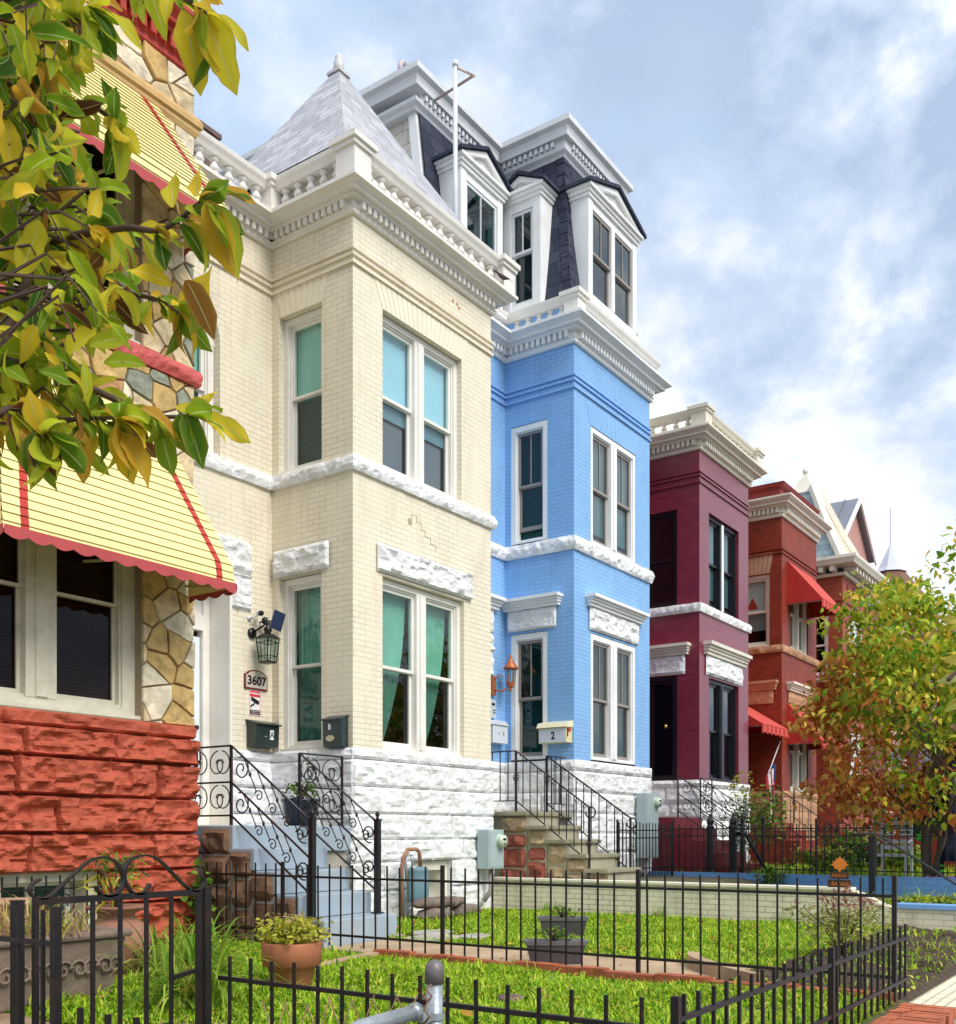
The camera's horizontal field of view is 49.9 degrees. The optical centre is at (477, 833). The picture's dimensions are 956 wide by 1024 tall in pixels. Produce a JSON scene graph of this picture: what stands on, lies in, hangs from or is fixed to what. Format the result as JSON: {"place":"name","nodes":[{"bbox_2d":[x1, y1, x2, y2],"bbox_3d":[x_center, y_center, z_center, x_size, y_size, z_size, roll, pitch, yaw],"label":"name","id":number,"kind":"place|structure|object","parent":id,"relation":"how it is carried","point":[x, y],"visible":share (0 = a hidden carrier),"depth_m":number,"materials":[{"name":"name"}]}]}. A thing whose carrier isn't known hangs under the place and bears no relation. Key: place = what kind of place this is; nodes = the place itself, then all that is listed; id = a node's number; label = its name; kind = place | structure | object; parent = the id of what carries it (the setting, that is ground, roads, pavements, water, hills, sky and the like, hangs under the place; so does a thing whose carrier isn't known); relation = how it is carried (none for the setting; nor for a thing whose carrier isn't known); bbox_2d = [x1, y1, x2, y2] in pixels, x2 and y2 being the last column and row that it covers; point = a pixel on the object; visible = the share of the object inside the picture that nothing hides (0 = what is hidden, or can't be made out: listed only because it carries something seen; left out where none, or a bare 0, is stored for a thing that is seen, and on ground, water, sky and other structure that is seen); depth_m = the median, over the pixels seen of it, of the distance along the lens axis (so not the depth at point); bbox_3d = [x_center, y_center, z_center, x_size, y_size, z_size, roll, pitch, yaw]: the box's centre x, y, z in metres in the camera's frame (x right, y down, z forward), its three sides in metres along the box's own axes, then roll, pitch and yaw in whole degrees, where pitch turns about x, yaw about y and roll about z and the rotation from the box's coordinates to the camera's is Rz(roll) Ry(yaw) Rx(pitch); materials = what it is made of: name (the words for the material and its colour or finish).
{"place":"outdoors","nodes":[
{"label":"outdoors","id":0,"kind":"place"},
{"bbox_2d":[0,1013,223,1023],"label":"flagged path","id":1,"kind":"structure","parent":0,"point":[4,1018],"depth_m":5.91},
{"bbox_2d":[0,906,61,1023],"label":"picket fence","id":2,"kind":"object","parent":1,"relation":"on","point":[54,943],"visible":1,"depth_m":4.02,"materials":[{"name":"black metal"}]},
{"bbox_2d":[6,918,955,1023],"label":"lawn ground","id":3,"kind":"structure","parent":0,"point":[879,1015],"depth_m":6.40,"materials":[{"name":"plant"}]},
{"bbox_2d":[9,900,25,1023],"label":"gate post","id":4,"kind":"object","parent":3,"relation":"on","point":[14,904],"visible":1,"depth_m":4.19,"materials":[{"name":"black metal"}]},
{"bbox_2d":[0,891,132,1012],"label":"planter","id":5,"kind":"object","parent":3,"relation":"on","point":[75,949],"visible":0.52,"depth_m":6.49,"materials":[{"name":"stone"}]},
{"bbox_2d":[0,0,202,942],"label":"row house","id":6,"kind":"structure","parent":3,"relation":"on","point":[99,748],"depth_m":9.68,"materials":[{"name":"stone"}]},
{"bbox_2d":[0,871,102,926],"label":"basement window","id":7,"kind":"structure","parent":6,"relation":"in","point":[15,884],"depth_m":9.23,"materials":[{"name":"beige paint"}]},
{"bbox_2d":[0,440,140,719],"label":"window","id":8,"kind":"structure","parent":6,"relation":"in","point":[67,624],"depth_m":9.42,"materials":[{"name":"beige paint"}]},
{"bbox_2d":[4,123,140,344],"bbox_3d":[-3.900,-5.650,9.140,0.225,1.940,1.970,0,0,35],"label":"window","id":9,"kind":"structure","parent":6,"relation":"in","point":[126,209],"depth_m":9.84,"materials":[{"name":"glass"}]},
{"bbox_2d":[0,380,236,602],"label":"metal awning","id":10,"kind":"object","parent":6,"relation":"attached to","point":[207,572],"visible":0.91,"depth_m":9.02,"materials":[{"name":"yellow metal"}]},
{"bbox_2d":[58,41,225,255],"bbox_3d":[-3.303,-6.385,9.086,0.687,1.297,2.308,0,0,35],"label":"metal awning","id":11,"kind":"object","parent":6,"relation":"attached to","point":[173,155],"visible":0.27,"depth_m":9.40,"materials":[{"name":"yellow metal"}]},
{"bbox_2d":[73,847,153,975],"bbox_3d":[-2.710,0.585,7.677,0.550,0.989,0.573,0,0,35],"label":"urn","id":12,"kind":"object","parent":3,"relation":"on","point":[130,910],"visible":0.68,"depth_m":7.57,"materials":[{"name":"brown ceramic"}]},
{"bbox_2d":[0,0,254,491],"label":"magnolia tree","id":13,"kind":"object","parent":3,"relation":"on","point":[43,70],"visible":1,"depth_m":1.94,"materials":[{"name":"green plant"}]},
{"bbox_2d":[70,918,289,1023],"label":"daylily","id":14,"kind":"object","parent":3,"relation":"on","point":[184,991],"visible":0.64,"depth_m":6.18,"materials":[{"name":"plant"}]},
{"bbox_2d":[108,905,260,975],"bbox_3d":[-2.149,0.806,7.711,1.454,0.561,1.345,0,0,35],"label":"daylily","id":15,"kind":"object","parent":3,"relation":"on","point":[177,943],"visible":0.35,"depth_m":7.62,"materials":[{"name":"plant"}]},
{"bbox_2d":[180,858,216,928],"bbox_3d":[-2.764,0.659,10.142,0.338,0.844,0.345,0,0,-24],"label":"vine","id":16,"kind":"object","parent":3,"relation":"on","point":[191,903],"visible":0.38,"depth_m":10.12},
{"bbox_2d":[199,886,212,1023],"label":"gate post","id":17,"kind":"object","parent":3,"relation":"on","point":[207,955],"visible":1,"depth_m":4.99,"materials":[{"name":"black metal"}]},
{"bbox_2d":[27,854,206,1023],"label":"garden gate","id":18,"kind":"structure","parent":17,"relation":"attached to","point":[117,894],"depth_m":4.61,"materials":[{"name":"black metal"}]},
{"bbox_2d":[252,911,333,985],"bbox_3d":[-1.288,0.812,7.107,0.547,0.536,0.546,0,0,-33],"label":"flower pot","id":19,"kind":"object","parent":3,"relation":"on","point":[304,953],"visible":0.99,"depth_m":6.98,"materials":[{"name":"ceramic"}]},
{"bbox_2d":[193,825,396,947],"bbox_3d":[-2.080,0.510,11.325,2.970,1.180,2.203,0,0,35],"label":"stoop","id":20,"kind":"object","parent":3,"relation":"on","point":[231,846],"visible":0.59,"depth_m":10.38,"materials":[{"name":"blue paint"}]},
{"bbox_2d":[194,745,317,919],"bbox_3d":[-2.589,-0.040,10.499,2.561,1.719,0.100,0,0,35],"label":"stair railing","id":21,"kind":"object","parent":20,"relation":"on","point":[311,834],"visible":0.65,"depth_m":10.10,"materials":[{"name":"black metal"}]},
{"bbox_2d":[280,774,320,825],"bbox_3d":[-2.018,-0.381,11.675,0.446,0.603,0.543,0,0,-3],"label":"flower pot","id":22,"kind":"object","parent":20,"relation":"on","point":[293,809],"visible":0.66,"depth_m":11.55,"materials":[{"name":"blue ceramic"}]},
{"bbox_2d":[298,752,383,913],"bbox_3d":[-1.288,-0.030,11.116,1.172,1.699,0.741,0,0,35],"label":"stair railing","id":23,"kind":"object","parent":20,"relation":"on","point":[376,832],"visible":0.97,"depth_m":10.91,"materials":[{"name":"black metal"}]},
{"bbox_2d":[262,959,443,1023],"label":"chain link gate","id":24,"kind":"structure","parent":3,"relation":"on","point":[431,1012],"depth_m":3.43,"materials":[{"name":"metal"}]},
{"bbox_2d":[191,53,520,916],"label":"row house","id":25,"kind":"structure","parent":3,"relation":"on","point":[343,367],"depth_m":12.99,"materials":[{"name":"brick"}]},
{"bbox_2d":[191,636,200,806],"bbox_3d":[-3.711,-1.270,12.263,0.161,2.300,1.030,0,0,35],"label":"door","id":26,"kind":"structure","parent":25,"relation":"in","point":[196,689],"depth_m":12.68,"materials":[{"name":"white paint"}]},
{"bbox_2d":[193,331,218,455],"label":"window","id":27,"kind":"structure","parent":25,"relation":"in","point":[204,360],"depth_m":12.44,"materials":[{"name":"white glass"}]},
{"bbox_2d":[244,670,267,691],"bbox_3d":[-2.785,-1.923,12.898,0.034,0.247,0.380,0,0,35],"label":"number plaque","id":28,"kind":"object","parent":25,"relation":"attached to","point":[255,680],"visible":1,"depth_m":12.88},
{"bbox_2d":[245,719,281,748],"bbox_3d":[-2.683,-1.245,12.881,0.220,0.350,0.420,0,0,35],"label":"mailbox","id":29,"kind":"object","parent":25,"relation":"attached to","point":[263,734],"visible":1,"depth_m":12.78,"materials":[{"name":"green metal"}]},
{"bbox_2d":[247,620,279,663],"bbox_3d":[-2.664,-2.388,12.808,0.335,0.545,0.248,0,0,35],"label":"wall lantern","id":30,"kind":"object","parent":25,"relation":"attached to","point":[267,635],"depth_m":12.76,"materials":[{"name":"black metal"}]},
{"bbox_2d":[280,574,321,751],"bbox_3d":[-2.012,-2.125,13.161,0.740,2.190,0.715,0,0,35],"label":"window","id":31,"kind":"structure","parent":25,"relation":"in","point":[302,597],"depth_m":13.10,"materials":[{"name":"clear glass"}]},
{"bbox_2d":[280,307,321,473],"bbox_3d":[-2.009,-5.540,13.165,0.740,1.980,0.725,0,0,35],"label":"window","id":32,"kind":"structure","parent":25,"relation":"in","point":[303,333],"depth_m":13.10,"materials":[{"name":"white glass"}]},
{"bbox_2d":[320,715,348,748],"bbox_3d":[-1.733,-1.230,12.417,0.330,0.400,0.155,0,0,35],"label":"mailbox","id":33,"kind":"object","parent":25,"relation":"attached to","point":[335,731],"visible":1,"depth_m":12.36,"materials":[{"name":"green metal"}]},
{"bbox_2d":[383,316,460,501],"bbox_3d":[-1.018,-5.535,13.708,0.725,1.970,1.680,0,0,35],"label":"window","id":34,"kind":"structure","parent":25,"relation":"in","point":[420,381],"depth_m":13.53,"materials":[{"name":"clear glass"}]},
{"bbox_2d":[383,579,462,757],"bbox_3d":[-0.997,-2.115,13.729,0.715,2.170,1.740,0,0,35],"label":"window","id":35,"kind":"structure","parent":25,"relation":"in","point":[421,629],"depth_m":13.96,"materials":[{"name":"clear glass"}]},
{"bbox_2d":[413,860,446,909],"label":"basement window","id":36,"kind":"structure","parent":25,"relation":"in","point":[433,866],"depth_m":13.94,"materials":[{"name":"glass"}]},
{"bbox_2d":[434,59,474,217],"bbox_3d":[-0.447,-9.659,15.555,0.244,3.719,1.224,0,0,-31],"label":"flagpole","id":37,"kind":"object","parent":25,"relation":"attached to","point":[456,84],"visible":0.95,"depth_m":15.20,"materials":[{"name":"metal"}]},
{"bbox_2d":[477,830,507,901],"bbox_3d":[0.215,0.460,14.420,0.293,1.021,0.380,0,0,35],"label":"electric meter","id":38,"kind":"object","parent":25,"relation":"attached to","point":[491,844],"visible":0.98,"depth_m":14.33,"materials":[{"name":"grey metal"}]},
{"bbox_2d":[400,847,428,918],"bbox_3d":[-0.802,0.613,12.833,0.221,0.874,0.521,0,0,35],"label":"gas meter","id":39,"kind":"object","parent":3,"relation":"on","point":[418,873],"visible":0.72,"depth_m":12.76,"materials":[{"name":"metal"}]},
{"bbox_2d":[218,956,643,1023],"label":"picket fence","id":40,"kind":"object","parent":3,"relation":"on","point":[507,1011],"visible":0.97,"depth_m":4.36,"materials":[{"name":"black metal"}]},
{"bbox_2d":[397,929,490,940],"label":"stepping stones","id":41,"kind":"object","parent":3,"relation":"on","point":[432,933],"visible":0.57,"depth_m":10.63,"materials":[{"name":"stone"}]},
{"bbox_2d":[203,862,896,991],"bbox_3d":[-0.048,0.690,8.483,6.654,0.840,0.028,0,0,35],"label":"picket fence","id":42,"kind":"object","parent":3,"relation":"on","point":[637,957],"visible":0.79,"depth_m":8.00,"materials":[{"name":"black metal"}]},
{"bbox_2d":[537,905,588,937],"bbox_3d":[0.875,0.903,10.587,0.520,0.353,0.328,0,0,2],"label":"planter","id":43,"kind":"object","parent":3,"relation":"on","point":[573,923],"visible":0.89,"depth_m":10.50,"materials":[{"name":"grey plastic"}]},
{"bbox_2d":[373,949,896,1004],"bbox_3d":[0.884,1.104,7.791,4.345,0.191,0.208,0,0,35],"label":"brick edging","id":44,"kind":"object","parent":3,"relation":"on","point":[661,977],"visible":0.3,"depth_m":7.68,"materials":[{"name":"brick"}]},
{"bbox_2d":[389,906,886,968],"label":"grass","id":45,"kind":"structure","parent":3,"relation":"on","point":[625,930],"depth_m":10.77,"materials":[{"name":"plant"}]},
{"bbox_2d":[726,923,955,1000],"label":"flower bed","id":46,"kind":"object","parent":3,"relation":"on","point":[924,986],"visible":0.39,"depth_m":8.17,"materials":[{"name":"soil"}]},
{"bbox_2d":[782,884,901,955],"bbox_3d":[3.109,0.749,8.746,0.912,0.650,0.889,0,0,-4],"label":"bush","id":47,"kind":"object","parent":46,"relation":"on","point":[832,921],"visible":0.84,"depth_m":8.67,"materials":[{"name":"plant"}]},
{"bbox_2d":[323,940,750,979],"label":"garden path","id":48,"kind":"structure","parent":0,"point":[629,965],"depth_m":9.01,"materials":[{"name":"concrete"}]},
{"bbox_2d":[523,924,587,963],"bbox_3d":[0.637,0.908,8.461,0.520,0.323,0.326,0,0,-1],"label":"planter","id":49,"kind":"object","parent":48,"relation":"on","point":[573,944],"visible":0.91,"depth_m":8.39,"materials":[{"name":"grey plastic"}]},
{"bbox_2d":[686,951,759,982],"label":"path kerb","id":50,"kind":"structure","parent":48,"relation":"on","point":[727,972],"depth_m":7.65,"materials":[{"name":"concrete"}]},
{"bbox_2d":[194,0,955,825],"label":"sky","id":51,"kind":"structure","parent":0,"point":[790,165],"materials":[{"name":"blue"}]},
{"bbox_2d":[650,402,767,862],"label":"row house","id":52,"kind":"structure","parent":0,"point":[706,468],"depth_m":21.49,"materials":[{"name":"brick"}]},
{"bbox_2d":[650,511,676,608],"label":"window","id":53,"kind":"structure","parent":52,"relation":"in","point":[663,526],"depth_m":21.58,"materials":[{"name":"black glass"}]},
{"bbox_2d":[650,676,676,780],"bbox_3d":[3.820,-2.175,21.513,0.750,2.150,0.240,0,0,35],"label":"door","id":54,"kind":"structure","parent":52,"relation":"in","point":[663,691],"depth_m":21.54,"materials":[{"name":"black wood"}]},
{"bbox_2d":[709,516,736,618],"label":"window","id":55,"kind":"structure","parent":52,"relation":"in","point":[722,540],"depth_m":22.09,"materials":[{"name":"black glass"}]},
{"bbox_2d":[709,679,737,782],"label":"window","id":56,"kind":"structure","parent":52,"relation":"in","point":[722,697],"depth_m":22.12,"materials":[{"name":"black glass"}]},
{"bbox_2d":[641,875,898,902],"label":"blue yard ground","id":57,"kind":"structure","parent":0,"point":[696,879],"depth_m":17.32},
{"bbox_2d":[218,59,671,873],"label":"row house","id":58,"kind":"structure","parent":57,"relation":"on","point":[578,381],"depth_m":17.28,"materials":[{"name":"brick"}]},
{"bbox_2d":[491,720,508,744],"bbox_3d":[0.326,-1.695,17.177,0.160,0.390,0.490,0,0,35],"label":"mailbox","id":59,"kind":"object","parent":58,"relation":"attached to","point":[499,732],"visible":0.82,"depth_m":17.12,"materials":[{"name":"white metal"}]},
{"bbox_2d":[511,631,547,761],"bbox_3d":[0.899,-2.275,17.299,0.720,2.150,0.135,0,0,35],"label":"window","id":60,"kind":"structure","parent":58,"relation":"in","point":[529,652],"depth_m":17.33,"materials":[{"name":"white paint"}]},
{"bbox_2d":[511,419,547,545],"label":"window","id":61,"kind":"structure","parent":58,"relation":"in","point":[529,443],"depth_m":17.33,"materials":[{"name":"white paint"}]},
{"bbox_2d":[536,720,572,744],"bbox_3d":[1.255,-1.655,16.822,0.570,0.370,0.230,0,0,35],"label":"mailbox","id":62,"kind":"object","parent":58,"relation":"attached to","point":[558,732],"visible":1,"depth_m":16.73,"materials":[{"name":"white metal"}]},
{"bbox_2d":[591,634,634,765],"bbox_3d":[2.318,-2.275,17.934,0.160,2.150,1.670,0,0,35],"label":"window","id":63,"kind":"structure","parent":58,"relation":"in","point":[612,662],"depth_m":17.85,"materials":[{"name":"white paint"}]},
{"bbox_2d":[591,427,634,562],"bbox_3d":[2.318,-5.835,17.934,0.160,1.970,1.670,0,0,35],"label":"window","id":64,"kind":"structure","parent":58,"relation":"in","point":[612,466],"depth_m":17.86,"materials":[{"name":"white paint"}]},
{"bbox_2d":[637,793,661,876],"bbox_3d":[3.105,0.100,18.562,0.293,1.641,0.500,0,0,35],"label":"electric meter","id":65,"kind":"object","parent":58,"relation":"attached to","point":[649,805],"visible":0.78,"depth_m":18.43,"materials":[{"name":"grey metal"}]},
{"bbox_2d":[491,811,641,880],"bbox_3d":[1.104,0.270,15.687,3.100,1.160,2.205,0,0,35],"label":"stoop","id":66,"kind":"object","parent":57,"relation":"on","point":[537,845],"visible":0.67,"depth_m":14.67,"materials":[{"name":"beige stone"}]},
{"bbox_2d":[491,750,595,878],"bbox_3d":[0.859,-0.225,14.642,1.855,1.951,0.101,0,0,35],"label":"stair railing","id":67,"kind":"object","parent":66,"relation":"on","point":[589,844],"visible":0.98,"depth_m":14.58,"materials":[{"name":"metal"}]},
{"bbox_2d":[545,755,636,866],"bbox_3d":[1.778,-0.200,15.348,1.555,1.961,0.590,0,0,35],"label":"stair railing","id":68,"kind":"object","parent":66,"relation":"on","point":[630,827],"visible":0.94,"depth_m":15.18,"materials":[{"name":"metal"}]},
{"bbox_2d":[616,820,672,877],"bbox_3d":[2.898,0.280,17.700,0.030,1.000,2.180,0,0,35],"label":"picket fence","id":69,"kind":"object","parent":57,"relation":"on","point":[618,837],"visible":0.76,"depth_m":17.79,"materials":[{"name":"black metal"}]},
{"bbox_2d":[490,877,955,930],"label":"garden wall","id":70,"kind":"structure","parent":57,"relation":"on","point":[929,916],"depth_m":12.87,"materials":[{"name":"brick"}]},
{"bbox_2d":[827,856,850,887],"bbox_3d":[4.192,0.450,11.934,0.260,0.360,0.027,0,0,35],"label":"maple sign","id":71,"kind":"object","parent":70,"relation":"on","point":[839,864],"visible":0.94,"depth_m":11.93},
{"bbox_2d":[648,871,955,897],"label":"garden wall","id":72,"kind":"structure","parent":57,"relation":"on","point":[932,884],"depth_m":16.62,"materials":[{"name":"blue paint"}]},
{"bbox_2d":[659,817,955,877],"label":"picket fence","id":73,"kind":"object","parent":72,"relation":"on","point":[930,836],"visible":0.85,"depth_m":17.31,"materials":[{"name":"black metal"}]},
{"bbox_2d":[675,859,954,904],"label":"grass","id":74,"kind":"structure","parent":57,"relation":"on","point":[866,874],"depth_m":18.39,"materials":[{"name":"plant"}]},
{"bbox_2d":[746,784,791,850],"bbox_3d":[6.344,-0.335,22.318,1.107,1.475,1.001,0,0,-39],"label":"bush","id":75,"kind":"object","parent":74,"relation":"on","point":[768,816],"visible":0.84,"depth_m":22.28,"materials":[{"name":"plant"}]},
{"bbox_2d":[851,833,955,897],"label":"handrail","id":76,"kind":"object","parent":57,"relation":"on","point":[872,863],"visible":0.92,"depth_m":14.86,"materials":[{"name":"black metal"}]},
{"bbox_2d":[641,868,921,876],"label":"yard ground","id":77,"kind":"structure","parent":0,"point":[850,874],"depth_m":19.65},
{"bbox_2d":[651,817,760,872],"bbox_3d":[3.857,0.265,19.835,2.870,1.130,1.250,0,0,35],"label":"stoop","id":78,"kind":"object","parent":77,"relation":"on","point":[682,822],"visible":0.27,"depth_m":19.17,"materials":[{"name":"brick"}]},
{"bbox_2d":[677,775,744,872],"bbox_3d":[4.278,-0.154,18.902,1.312,1.868,0.100,0,0,35],"label":"stair railing","id":79,"kind":"object","parent":78,"relation":"on","point":[700,809],"visible":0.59,"depth_m":18.92,"materials":[{"name":"black metal"}]},
{"bbox_2d":[700,778,764,871],"bbox_3d":[5.045,-0.155,20.001,1.312,1.869,0.641,0,0,35],"label":"stair railing","id":80,"kind":"object","parent":77,"relation":"on","point":[722,793],"visible":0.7,"depth_m":19.85,"materials":[{"name":"black metal"}]},
{"bbox_2d":[720,771,763,853],"bbox_3d":[5.167,-0.217,19.965,0.812,1.996,0.798,0,0,35],"label":"plant","id":81,"kind":"object","parent":77,"relation":"on","point":[744,802],"visible":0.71,"depth_m":19.89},
{"bbox_2d":[749,822,844,866],"bbox_3d":[6.953,0.290,24.230,2.920,1.080,1.500,0,0,35],"label":"stoop","id":82,"kind":"object","parent":77,"relation":"on","point":[779,848],"visible":0.21,"depth_m":23.46,"materials":[{"name":"red brick"}]},
{"bbox_2d":[781,844,865,873],"bbox_3d":[6.367,0.503,18.935,1.443,0.612,1.519,0,0,35],"label":"bush","id":83,"kind":"object","parent":77,"relation":"on","point":[827,858],"visible":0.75,"depth_m":18.83,"materials":[{"name":"plant"}]},
{"bbox_2d":[754,822,938,866],"bbox_3d":[8.723,0.270,21.593,6.000,1.040,0.030,0,0,35],"label":"picket fence","id":84,"kind":"object","parent":77,"relation":"on","point":[818,830],"visible":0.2,"depth_m":22.64,"materials":[{"name":"black metal"}]},
{"bbox_2d":[813,823,893,869],"bbox_3d":[7.283,0.307,19.878,1.453,1.019,1.645,0,0,-2],"label":"bush","id":85,"kind":"object","parent":77,"relation":"on","point":[857,850],"visible":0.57,"depth_m":19.72,"materials":[{"name":"plant"}]},
{"bbox_2d":[830,496,910,833],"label":"row house","id":86,"kind":"structure","parent":77,"relation":"on","point":[851,515],"depth_m":35.51,"materials":[{"name":"red brick"}]},
{"bbox_2d":[785,526,955,876],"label":"street tree","id":87,"kind":"object","parent":77,"relation":"on","point":[877,660],"visible":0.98,"depth_m":16.31,"materials":[{"name":"green plant"}]},
{"bbox_2d":[877,819,912,876],"bbox_3d":[7.129,0.270,17.631,0.520,1.020,0.478,0,0,35],"label":"lawn chair","id":88,"kind":"object","parent":77,"relation":"on","point":[910,846],"visible":0.6,"depth_m":17.69,"materials":[{"name":"white plastic"}]},
{"bbox_2d":[877,843,921,874],"bbox_3d":[7.984,0.444,19.424,0.952,0.771,1.033,0,0,35],"label":"bush","id":89,"kind":"object","parent":77,"relation":"on","point":[895,862],"visible":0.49,"depth_m":19.29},
{"bbox_2d":[868,506,941,822],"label":"row house","id":90,"kind":"structure","parent":77,"relation":"on","point":[892,563],"depth_m":39.42,"materials":[{"name":"brick"}]},
{"bbox_2d":[912,750,955,877],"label":"witch decoration","id":91,"kind":"object","parent":77,"relation":"on","point":[951,841],"visible":0.41,"depth_m":16.41},
{"bbox_2d":[748,481,832,839],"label":"row house","id":92,"kind":"structure","parent":0,"point":[787,523],"depth_m":25.53,"materials":[{"name":"red brick"}]},
{"bbox_2d":[748,574,769,647],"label":"window","id":93,"kind":"structure","parent":92,"relation":"in","point":[758,586],"depth_m":25.68,"materials":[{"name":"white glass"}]},
{"bbox_2d":[748,706,788,738],"bbox_3d":[6.391,-2.900,24.682,1.560,1.200,1.900,0,0,35],"label":"canvas awning","id":94,"kind":"object","parent":92,"relation":"attached to","point":[759,723],"visible":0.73,"depth_m":24.40,"materials":[{"name":"fabric"}]},
{"bbox_2d":[763,602,805,653],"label":"window","id":95,"kind":"structure","parent":92,"relation":"in","point":[797,612],"depth_m":26.30,"materials":[{"name":"white glass"}]},
{"bbox_2d":[790,743,807,792],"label":"window","id":96,"kind":"structure","parent":92,"relation":"in","point":[797,753],"depth_m":26.30,"materials":[{"name":"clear glass"}]},
{"bbox_2d":[787,703,841,752],"bbox_3d":[8.564,-2.635,26.032,0.860,1.170,1.900,0,0,35],"label":"canvas awning","id":97,"kind":"object","parent":92,"relation":"attached to","point":[794,738],"visible":0.22,"depth_m":25.42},
{"bbox_2d":[787,562,843,619],"bbox_3d":[8.578,-6.135,26.052,0.860,1.230,1.950,0,0,35],"label":"canvas awning","id":98,"kind":"object","parent":92,"relation":"attached to","point":[803,587],"visible":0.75,"depth_m":25.44,"materials":[{"name":"fabric"}]},
{"bbox_2d":[793,467,888,835],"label":"row house","id":99,"kind":"structure","parent":0,"point":[839,558],"depth_m":29.89,"materials":[{"name":"red brick"}]},
{"bbox_2d":[816,616,827,676],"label":"window","id":100,"kind":"structure","parent":99,"relation":"in","point":[821,643],"depth_m":29.98,"materials":[{"name":"glass"}]},
{"bbox_2d":[935,617,955,712],"bbox_3d":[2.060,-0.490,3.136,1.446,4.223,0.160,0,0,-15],"label":"street tree","id":101,"kind":"object","parent":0,"point":[949,678],"visible":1,"depth_m":3.00,"materials":[{"name":"green plant"}]},
{"label":"street","id":102,"kind":"structure","parent":0,"visible":0},
{"bbox_2d":[871,1003,955,1023],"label":"retaining wall","id":103,"kind":"structure","parent":102,"relation":"on","point":[908,1013],"depth_m":6.09,"materials":[{"name":"brick"}]},
{"bbox_2d":[670,924,908,1023],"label":"picket fence","id":104,"kind":"object","parent":103,"relation":"on","point":[679,1014],"visible":1,"depth_m":5.09,"materials":[{"name":"black metal"}]},
{"bbox_2d":[910,975,955,1023],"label":"sidewalk","id":105,"kind":"structure","parent":102,"relation":"on","point":[943,994],"depth_m":6.83,"materials":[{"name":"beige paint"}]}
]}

